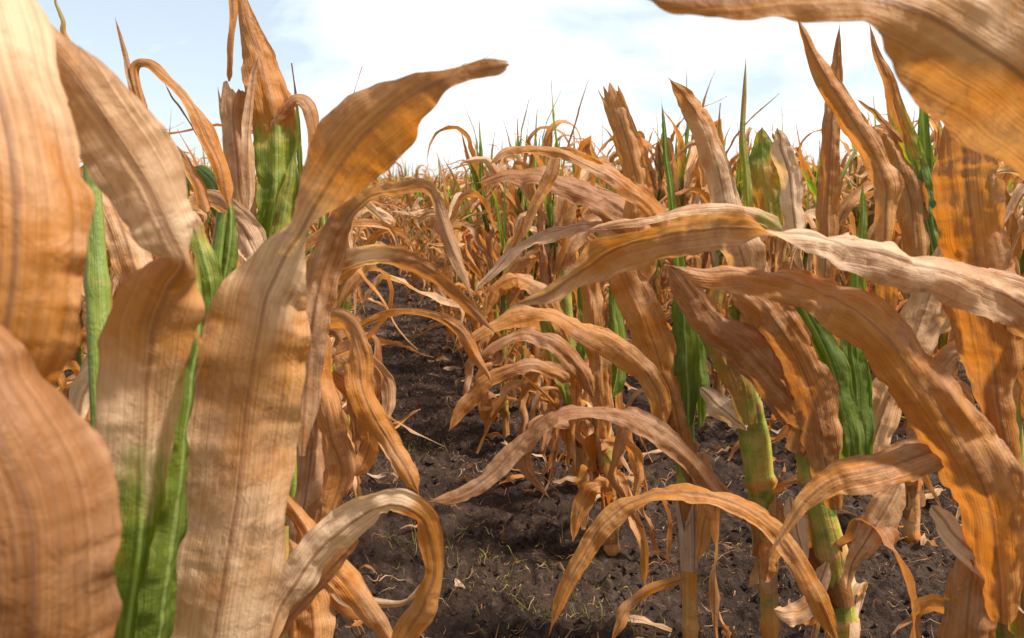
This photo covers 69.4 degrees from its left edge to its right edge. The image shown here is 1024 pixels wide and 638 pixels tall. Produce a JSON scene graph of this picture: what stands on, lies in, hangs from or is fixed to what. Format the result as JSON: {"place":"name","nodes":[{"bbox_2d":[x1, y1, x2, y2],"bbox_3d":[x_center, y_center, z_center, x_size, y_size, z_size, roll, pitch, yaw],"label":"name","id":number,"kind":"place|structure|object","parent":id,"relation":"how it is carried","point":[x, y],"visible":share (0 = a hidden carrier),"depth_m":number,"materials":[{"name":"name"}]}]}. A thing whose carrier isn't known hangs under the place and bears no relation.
{"place":"outdoors","nodes":[
{"label":"outdoors","id":0,"kind":"place"},
{"bbox_2d":[37,0,943,180],"label":"sky","id":1,"kind":"structure","parent":0,"point":[634,46],"materials":[{"name":"white"}]},
{"bbox_2d":[55,217,1023,637],"bbox_3d":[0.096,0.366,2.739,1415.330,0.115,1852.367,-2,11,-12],"label":"soil ground","id":2,"kind":"structure","parent":0,"point":[473,545],"depth_m":1.77,"materials":[{"name":"brown soil"}]},
{"bbox_2d":[0,0,121,637],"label":"corn plant","id":3,"kind":"object","parent":2,"relation":"on","point":[60,529],"visible":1,"depth_m":0.33,"materials":[{"name":"brown plant"}]},
{"bbox_2d":[63,268,89,419],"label":"corn plant","id":4,"kind":"object","parent":2,"relation":"on","point":[78,356],"visible":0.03,"depth_m":2.39,"materials":[{"name":"brown plant"}]},
{"bbox_2d":[55,247,107,424],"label":"corn plant","id":5,"kind":"object","parent":2,"relation":"on","point":[73,366],"visible":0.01,"depth_m":2.07,"materials":[{"name":"brown plant"}]},
{"bbox_2d":[79,300,85,328],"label":"corn plant","id":6,"kind":"object","parent":2,"relation":"on","point":[80,317],"visible":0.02,"depth_m":4.21,"materials":[{"name":"brown plant"}]},
{"bbox_2d":[56,285,112,393],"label":"corn plant","id":7,"kind":"object","parent":2,"relation":"on","point":[61,381],"visible":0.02,"depth_m":2.12,"materials":[{"name":"brown plant"}]},
{"bbox_2d":[67,180,159,388],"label":"corn plant","id":8,"kind":"object","parent":2,"relation":"on","point":[115,281],"visible":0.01,"depth_m":2.60,"materials":[{"name":"brown plant"}]},
{"bbox_2d":[82,251,155,352],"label":"corn plant","id":9,"kind":"object","parent":2,"relation":"on","point":[108,263],"depth_m":2.65,"materials":[{"name":"brown plant"}]},
{"bbox_2d":[50,23,204,637],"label":"corn plant","id":10,"kind":"object","parent":2,"relation":"on","point":[132,386],"visible":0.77,"depth_m":0.47,"materials":[{"name":"orange plant"}]},
{"bbox_2d":[80,122,191,327],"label":"corn plant","id":11,"kind":"object","parent":2,"relation":"on","point":[81,171],"depth_m":2.79,"materials":[{"name":"brown plant"}]},
{"bbox_2d":[54,0,237,327],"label":"corn plant","id":12,"kind":"object","parent":2,"relation":"on","point":[217,261],"visible":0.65,"depth_m":1.00,"materials":[{"name":"brown plant"}]},
{"bbox_2d":[189,139,221,245],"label":"corn plant","id":13,"kind":"object","parent":2,"relation":"on","point":[209,227],"visible":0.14,"depth_m":4.08,"materials":[{"name":"brown plant"}]},
{"bbox_2d":[185,0,366,637],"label":"corn plant","id":14,"kind":"object","parent":2,"relation":"on","point":[267,100],"visible":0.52,"depth_m":1.10,"materials":[{"name":"brown plant"}]},
{"bbox_2d":[168,63,393,504],"bbox_3d":[-0.557,-0.002,1.712,0.560,1.151,0.208,-10,14,-43],"label":"corn plant","id":15,"kind":"object","parent":2,"relation":"on","point":[351,284],"visible":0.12,"depth_m":1.81,"materials":[{"name":"brown plant"}]},
{"bbox_2d":[177,129,418,633],"bbox_3d":[-0.477,0.150,1.361,0.629,0.976,0.263,-2,11,-11],"label":"corn plant","id":16,"kind":"object","parent":2,"relation":"on","point":[311,239],"visible":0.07,"depth_m":1.37,"materials":[{"name":"brown plant"}]},
{"bbox_2d":[257,209,381,429],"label":"corn plant","id":17,"kind":"object","parent":2,"relation":"on","point":[354,295],"visible":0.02,"depth_m":2.52,"materials":[{"name":"brown plant"}]},
{"bbox_2d":[309,222,368,300],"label":"corn plant","id":18,"kind":"object","parent":2,"relation":"on","point":[366,274],"visible":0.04,"depth_m":2.31,"materials":[{"name":"brown plant"}]},
{"bbox_2d":[170,34,509,637],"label":"corn plant","id":19,"kind":"object","parent":2,"relation":"on","point":[266,329],"visible":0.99,"depth_m":0.56,"materials":[{"name":"brown plant"}]},
{"bbox_2d":[308,206,395,369],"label":"corn plant","id":20,"kind":"object","parent":2,"relation":"on","point":[366,213],"visible":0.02,"depth_m":2.96,"materials":[{"name":"brown plant"}]},
{"bbox_2d":[269,488,443,637],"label":"corn plant","id":21,"kind":"object","parent":2,"relation":"on","point":[322,578],"visible":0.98,"depth_m":0.74,"materials":[{"name":"brown plant"}]},
{"bbox_2d":[308,182,415,363],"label":"corn plant","id":22,"kind":"object","parent":2,"relation":"on","point":[359,317],"visible":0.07,"depth_m":3.45,"materials":[{"name":"brown plant"}]},
{"bbox_2d":[309,203,431,371],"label":"corn plant","id":23,"kind":"object","parent":2,"relation":"on","point":[372,210],"visible":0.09,"depth_m":2.79,"materials":[{"name":"brown plant"}]},
{"bbox_2d":[322,190,442,504],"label":"corn plant","id":24,"kind":"object","parent":2,"relation":"on","point":[341,290],"visible":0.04,"depth_m":1.61,"materials":[{"name":"brown plant"}]},
{"bbox_2d":[303,166,464,439],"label":"corn plant","id":25,"kind":"object","parent":2,"relation":"on","point":[377,280],"visible":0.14,"depth_m":2.10,"materials":[{"name":"brown plant"}]},
{"bbox_2d":[285,308,491,541],"bbox_3d":[-0.254,0.334,1.064,0.455,0.728,0.232,0,10,-1],"label":"corn plant","id":26,"kind":"object","parent":2,"relation":"on","point":[330,465],"visible":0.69,"depth_m":0.97,"materials":[{"name":"brown plant"}]},
{"bbox_2d":[375,165,407,246],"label":"corn plant","id":27,"kind":"object","parent":2,"relation":"on","point":[392,243],"visible":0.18,"depth_m":7.91,"materials":[{"name":"brown plant"}]},
{"bbox_2d":[392,164,411,272],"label":"corn plant","id":28,"kind":"object","parent":2,"relation":"on","point":[406,234],"visible":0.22,"depth_m":7.08,"materials":[{"name":"brown plant"}]},
{"bbox_2d":[383,158,426,274],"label":"corn plant","id":29,"kind":"object","parent":2,"relation":"on","point":[404,174],"visible":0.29,"depth_m":6.79,"materials":[{"name":"brown plant"}]},
{"bbox_2d":[389,157,428,278],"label":"corn plant","id":30,"kind":"object","parent":2,"relation":"on","point":[413,197],"visible":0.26,"depth_m":6.64,"materials":[{"name":"brown plant"}]},
{"bbox_2d":[388,162,442,286],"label":"corn plant","id":31,"kind":"object","parent":2,"relation":"on","point":[418,195],"visible":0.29,"depth_m":6.12,"materials":[{"name":"brown plant"}]},
{"bbox_2d":[403,173,439,290],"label":"corn plant","id":32,"kind":"object","parent":2,"relation":"on","point":[418,278],"visible":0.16,"depth_m":5.77,"materials":[{"name":"brown plant"}]},
{"bbox_2d":[397,165,461,297],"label":"corn plant","id":33,"kind":"object","parent":2,"relation":"on","point":[409,204],"visible":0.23,"depth_m":5.44,"materials":[{"name":"brown plant"}]},
{"bbox_2d":[397,158,466,311],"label":"corn plant","id":34,"kind":"object","parent":2,"relation":"on","point":[433,220],"visible":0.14,"depth_m":4.73,"materials":[{"name":"brown plant"}]},
{"bbox_2d":[392,148,476,319],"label":"corn plant","id":35,"kind":"object","parent":2,"relation":"on","point":[420,211],"visible":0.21,"depth_m":4.46,"materials":[{"name":"brown plant"}]},
{"bbox_2d":[404,147,470,302],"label":"corn plant","id":36,"kind":"object","parent":2,"relation":"on","point":[438,256],"visible":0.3,"depth_m":5.33,"materials":[{"name":"brown plant"}]},
{"bbox_2d":[401,172,481,342],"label":"corn plant","id":37,"kind":"object","parent":2,"relation":"on","point":[439,262],"visible":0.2,"depth_m":3.97,"materials":[{"name":"brown plant"}]},
{"bbox_2d":[415,179,470,308],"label":"corn plant","id":38,"kind":"object","parent":2,"relation":"on","point":[450,200],"visible":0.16,"depth_m":4.81,"materials":[{"name":"brown plant"}]},
{"bbox_2d":[421,180,468,330],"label":"corn plant","id":39,"kind":"object","parent":2,"relation":"on","point":[446,203],"visible":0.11,"depth_m":4.29,"materials":[{"name":"brown plant"}]},
{"bbox_2d":[419,165,472,286],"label":"corn plant","id":40,"kind":"object","parent":2,"relation":"on","point":[423,244],"visible":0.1,"depth_m":6.02,"materials":[{"name":"brown plant"}]},
{"bbox_2d":[425,165,468,291],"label":"corn plant","id":41,"kind":"object","parent":2,"relation":"on","point":[453,183],"visible":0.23,"depth_m":5.16,"materials":[{"name":"brown plant"}]},
{"bbox_2d":[416,158,502,351],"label":"corn plant","id":42,"kind":"object","parent":2,"relation":"on","point":[429,213],"visible":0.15,"depth_m":3.66,"materials":[{"name":"brown plant"}]},
{"bbox_2d":[433,144,498,353],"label":"corn plant","id":43,"kind":"object","parent":2,"relation":"on","point":[438,290],"visible":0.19,"depth_m":3.56,"materials":[{"name":"brown plant"}]},
{"bbox_2d":[409,144,527,357],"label":"corn plant","id":44,"kind":"object","parent":2,"relation":"on","point":[475,248],"visible":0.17,"depth_m":3.27,"materials":[{"name":"brown plant"}]},
{"bbox_2d":[435,133,503,358],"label":"corn plant","id":45,"kind":"object","parent":2,"relation":"on","point":[486,189],"visible":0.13,"depth_m":3.29,"materials":[{"name":"brown plant"}]},
{"bbox_2d":[459,187,486,308],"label":"corn plant","id":46,"kind":"object","parent":2,"relation":"on","point":[483,267],"visible":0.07,"depth_m":4.07,"materials":[{"name":"brown plant"}]},
{"bbox_2d":[421,105,545,395],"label":"corn plant","id":47,"kind":"object","parent":2,"relation":"on","point":[476,170],"visible":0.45,"depth_m":2.88,"materials":[{"name":"brown plant"}]},
{"bbox_2d":[464,162,507,362],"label":"corn plant","id":48,"kind":"object","parent":2,"relation":"on","point":[485,345],"visible":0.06,"depth_m":3.34,"materials":[{"name":"brown plant"}]},
{"bbox_2d":[468,201,516,369],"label":"corn plant","id":49,"kind":"object","parent":2,"relation":"on","point":[483,340],"visible":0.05,"depth_m":3.17,"materials":[{"name":"brown plant"}]},
{"bbox_2d":[467,115,540,378],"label":"corn plant","id":50,"kind":"object","parent":2,"relation":"on","point":[525,206],"visible":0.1,"depth_m":2.97,"materials":[{"name":"brown plant"}]},
{"bbox_2d":[434,157,577,437],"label":"corn plant","id":51,"kind":"object","parent":2,"relation":"on","point":[487,403],"visible":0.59,"depth_m":2.48,"materials":[{"name":"brown plant"}]},
{"bbox_2d":[499,474,523,483],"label":"fallen leaf","id":52,"kind":"object","parent":2,"relation":"on","point":[511,478],"visible":0.88,"depth_m":2.13,"materials":[{"name":"plant"}]},
{"bbox_2d":[459,184,578,413],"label":"corn plant","id":53,"kind":"object","parent":2,"relation":"on","point":[515,213],"visible":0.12,"depth_m":2.68,"materials":[{"name":"brown plant"}]},
{"bbox_2d":[456,100,585,397],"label":"corn plant","id":54,"kind":"object","parent":2,"relation":"on","point":[493,168],"visible":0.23,"depth_m":2.77,"materials":[{"name":"brown plant"}]},
{"bbox_2d":[463,92,580,414],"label":"corn plant","id":55,"kind":"object","parent":2,"relation":"on","point":[546,141],"visible":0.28,"depth_m":2.55,"materials":[{"name":"brown plant"}]},
{"bbox_2d":[475,69,615,460],"bbox_3d":[0.164,-0.137,2.291,0.558,1.211,0.303,-5,12,-26],"label":"corn plant","id":56,"kind":"object","parent":2,"relation":"on","point":[561,256],"visible":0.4,"depth_m":2.22,"materials":[{"name":"brown plant"}]},
{"bbox_2d":[448,248,652,501],"bbox_3d":[0.070,0.183,1.914,0.520,0.726,0.299,-5,12,-27],"label":"corn plant","id":57,"kind":"object","parent":2,"relation":"on","point":[550,368],"visible":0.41,"depth_m":1.88,"materials":[{"name":"brown plant"}]},
{"bbox_2d":[497,159,637,451],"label":"corn plant","id":58,"kind":"object","parent":2,"relation":"on","point":[524,262],"visible":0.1,"depth_m":2.33,"materials":[{"name":"brown plant"}]},
{"bbox_2d":[543,147,600,317],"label":"corn plant","id":59,"kind":"object","parent":2,"relation":"on","point":[589,211],"visible":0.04,"depth_m":4.52,"materials":[{"name":"brown plant"}]},
{"bbox_2d":[471,147,676,584],"bbox_3d":[0.172,0.127,1.569,0.328,0.952,0.436,9,14,41],"label":"corn plant","id":60,"kind":"object","parent":2,"relation":"on","point":[599,380],"visible":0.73,"depth_m":1.58,"materials":[{"name":"brown plant"}]},
{"bbox_2d":[541,119,608,289],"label":"corn plant","id":61,"kind":"object","parent":2,"relation":"on","point":[573,169],"visible":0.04,"depth_m":4.57,"materials":[{"name":"brown plant"}]},
{"bbox_2d":[544,136,619,326],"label":"corn plant","id":62,"kind":"object","parent":2,"relation":"on","point":[582,216],"visible":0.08,"depth_m":4.00,"materials":[{"name":"brown plant"}]},
{"bbox_2d":[378,433,797,637],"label":"weeds","id":63,"kind":"object","parent":2,"relation":"on","point":[493,589],"visible":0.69,"depth_m":1.59,"materials":[{"name":"green plant"}]},
{"bbox_2d":[570,101,615,306],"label":"corn plant","id":64,"kind":"object","parent":2,"relation":"on","point":[574,303],"visible":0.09,"depth_m":4.20,"materials":[{"name":"brown plant"}]},
{"bbox_2d":[455,83,747,637],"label":"corn plant","id":65,"kind":"object","parent":2,"relation":"on","point":[662,364],"visible":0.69,"depth_m":1.26,"materials":[{"name":"brown plant"}]},
{"bbox_2d":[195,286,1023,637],"bbox_3d":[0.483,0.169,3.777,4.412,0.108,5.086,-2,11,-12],"label":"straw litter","id":66,"kind":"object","parent":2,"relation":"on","point":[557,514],"visible":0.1,"depth_m":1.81,"materials":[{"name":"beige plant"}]},
{"bbox_2d":[574,138,654,338],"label":"corn plant","id":67,"kind":"object","parent":2,"relation":"on","point":[586,209],"visible":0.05,"depth_m":3.88,"materials":[{"name":"brown plant"}]},
{"bbox_2d":[570,122,666,327],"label":"corn plant","id":68,"kind":"object","parent":2,"relation":"on","point":[605,310],"visible":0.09,"depth_m":3.69,"materials":[{"name":"brown plant"}]},
{"bbox_2d":[428,61,838,637],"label":"corn plant","id":69,"kind":"object","parent":2,"relation":"on","point":[746,362],"visible":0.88,"depth_m":1.15,"materials":[{"name":"brown plant"}]},
{"bbox_2d":[350,281,960,637],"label":"leaf litter","id":70,"kind":"object","parent":2,"relation":"on","point":[726,632],"visible":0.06,"depth_m":2.10,"materials":[{"name":"beige plant"}]},
{"bbox_2d":[596,96,726,315],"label":"corn plant","id":71,"kind":"object","parent":2,"relation":"on","point":[660,169],"visible":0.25,"depth_m":3.41,"materials":[{"name":"brown plant"}]},
{"bbox_2d":[659,183,672,309],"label":"corn plant","id":72,"kind":"object","parent":2,"relation":"on","point":[665,275],"visible":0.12,"depth_m":4.89,"materials":[{"name":"brown plant"}]},
{"bbox_2d":[630,70,723,344],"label":"corn plant","id":73,"kind":"object","parent":2,"relation":"on","point":[682,179],"visible":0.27,"depth_m":3.19,"materials":[{"name":"brown plant"}]},
{"bbox_2d":[336,289,1023,637],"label":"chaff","id":74,"kind":"object","parent":2,"relation":"on","point":[574,489],"visible":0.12,"depth_m":1.85,"materials":[{"name":"beige plant"}]},
{"bbox_2d":[649,117,711,293],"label":"corn plant","id":75,"kind":"object","parent":2,"relation":"on","point":[667,284],"visible":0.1,"depth_m":4.53,"materials":[{"name":"brown plant"}]},
{"bbox_2d":[627,97,774,377],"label":"corn plant","id":76,"kind":"object","parent":2,"relation":"on","point":[701,260],"visible":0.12,"depth_m":2.88,"materials":[{"name":"brown plant"}]},
{"bbox_2d":[659,121,743,408],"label":"corn plant","id":77,"kind":"object","parent":2,"relation":"on","point":[717,258],"visible":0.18,"depth_m":2.71,"materials":[{"name":"brown plant"}]},
{"bbox_2d":[671,133,752,268],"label":"corn plant","id":78,"kind":"object","parent":2,"relation":"on","point":[732,159],"visible":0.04,"depth_m":4.26,"materials":[{"name":"brown plant"}]},
{"bbox_2d":[727,123,752,304],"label":"corn plant","id":79,"kind":"object","parent":2,"relation":"on","point":[739,178],"visible":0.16,"depth_m":3.99,"materials":[{"name":"green plant"}]},
{"bbox_2d":[729,116,756,171],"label":"corn plant","id":80,"kind":"object","parent":2,"relation":"on","point":[748,131],"visible":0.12,"depth_m":5.36,"materials":[{"name":"plant"}]},
{"bbox_2d":[711,151,815,429],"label":"corn plant","id":81,"kind":"object","parent":2,"relation":"on","point":[781,253],"visible":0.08,"depth_m":2.42,"materials":[{"name":"brown plant"}]},
{"bbox_2d":[508,125,1023,637],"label":"corn plant","id":82,"kind":"object","parent":2,"relation":"on","point":[972,283],"visible":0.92,"depth_m":0.74,"materials":[{"name":"orange plant"}]},
{"bbox_2d":[741,160,813,269],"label":"corn plant","id":83,"kind":"object","parent":2,"relation":"on","point":[772,246],"visible":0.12,"depth_m":3.67,"materials":[{"name":"brown plant"}]},
{"bbox_2d":[728,125,873,460],"bbox_3d":[0.931,-0.044,2.212,0.674,1.059,0.276,-5,12,-28],"label":"corn plant","id":84,"kind":"object","parent":2,"relation":"on","point":[849,201],"visible":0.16,"depth_m":2.22,"materials":[{"name":"brown plant"}]},
{"bbox_2d":[770,115,844,271],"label":"corn plant","id":85,"kind":"object","parent":2,"relation":"on","point":[810,163],"visible":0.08,"depth_m":4.91,"materials":[{"name":"brown plant"}]},
{"bbox_2d":[774,131,857,348],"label":"corn plant","id":86,"kind":"object","parent":2,"relation":"on","point":[810,213],"visible":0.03,"depth_m":3.21,"materials":[{"name":"brown plant"}]},
{"bbox_2d":[767,143,873,273],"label":"corn plant","id":87,"kind":"object","parent":2,"relation":"on","point":[805,258],"visible":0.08,"depth_m":3.45,"materials":[{"name":"brown plant"}]},
{"bbox_2d":[801,157,849,267],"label":"corn plant","id":88,"kind":"object","parent":2,"relation":"on","point":[812,201],"visible":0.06,"depth_m":4.59,"materials":[{"name":"brown plant"}]},
{"bbox_2d":[650,0,1023,177],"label":"corn plant","id":89,"kind":"object","parent":2,"relation":"on","point":[958,66],"visible":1,"depth_m":0.41,"materials":[{"name":"brown plant"}]},
{"bbox_2d":[732,23,946,637],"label":"corn plant","id":90,"kind":"object","parent":2,"relation":"on","point":[843,404],"visible":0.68,"depth_m":1.16,"materials":[{"name":"orange plant"}]},
{"bbox_2d":[807,149,874,283],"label":"corn plant","id":91,"kind":"object","parent":2,"relation":"on","point":[836,271],"visible":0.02,"depth_m":4.49,"materials":[{"name":"brown plant"}]},
{"bbox_2d":[834,147,853,276],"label":"corn plant","id":92,"kind":"object","parent":2,"relation":"on","point":[840,232],"visible":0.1,"depth_m":6.58,"materials":[{"name":"brown plant"}]},
{"bbox_2d":[803,128,895,288],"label":"corn plant","id":93,"kind":"object","parent":2,"relation":"on","point":[856,161],"visible":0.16,"depth_m":4.36,"materials":[{"name":"brown plant"}]},
{"bbox_2d":[865,222,907,380],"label":"corn plant","id":94,"kind":"object","parent":2,"relation":"on","point":[896,237],"visible":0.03,"depth_m":2.92,"materials":[{"name":"brown plant"}]},
{"bbox_2d":[841,114,934,312],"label":"corn plant","id":95,"kind":"object","parent":2,"relation":"on","point":[901,294],"visible":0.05,"depth_m":3.73,"materials":[{"name":"brown plant"}]},
{"bbox_2d":[844,96,932,293],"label":"corn plant","id":96,"kind":"object","parent":2,"relation":"on","point":[870,218],"visible":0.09,"depth_m":4.10,"materials":[{"name":"brown plant"}]},
{"bbox_2d":[858,24,975,543],"bbox_3d":[0.915,-0.033,1.665,0.321,1.232,0.244,-2,11,-12],"label":"corn plant","id":97,"kind":"object","parent":2,"relation":"on","point":[909,150],"visible":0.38,"depth_m":1.60,"materials":[{"name":"brown plant"}]},
{"bbox_2d":[901,115,942,414],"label":"corn plant","id":98,"kind":"object","parent":2,"relation":"on","point":[934,124],"visible":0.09,"depth_m":2.65,"materials":[{"name":"brown plant"}]},
{"bbox_2d":[925,488,942,498],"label":"fallen leaf","id":99,"kind":"object","parent":2,"relation":"on","point":[930,495],"visible":0.4,"depth_m":2.00,"materials":[{"name":"beige plant"}]},
{"bbox_2d":[930,119,1013,375],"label":"corn plant","id":100,"kind":"object","parent":2,"relation":"on","point":[943,339],"visible":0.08,"depth_m":2.69,"materials":[{"name":"brown plant"}]},
{"bbox_2d":[933,159,1023,276],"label":"corn plant","id":101,"kind":"object","parent":2,"relation":"on","point":[1018,252],"visible":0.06,"depth_m":2.35,"materials":[{"name":"brown plant"}]},
{"bbox_2d":[948,167,1023,424],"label":"corn plant","id":102,"kind":"object","parent":2,"relation":"on","point":[1000,170],"visible":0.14,"depth_m":2.07,"materials":[{"name":"brown plant"}]},
{"bbox_2d":[951,162,1023,328],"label":"corn plant","id":103,"kind":"object","parent":2,"relation":"on","point":[1004,176],"visible":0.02,"depth_m":3.24,"materials":[{"name":"brown plant"}]},
{"bbox_2d":[1008,174,1022,241],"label":"corn plant","id":104,"kind":"object","parent":2,"relation":"on","point":[1017,180],"visible":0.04,"depth_m":4.68,"materials":[{"name":"brown plant"}]},
{"bbox_2d":[82,147,1021,257],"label":"distant corn field","id":105,"kind":"structure","parent":0,"point":[376,182],"depth_m":10.11,"materials":[{"name":"brown plant"}]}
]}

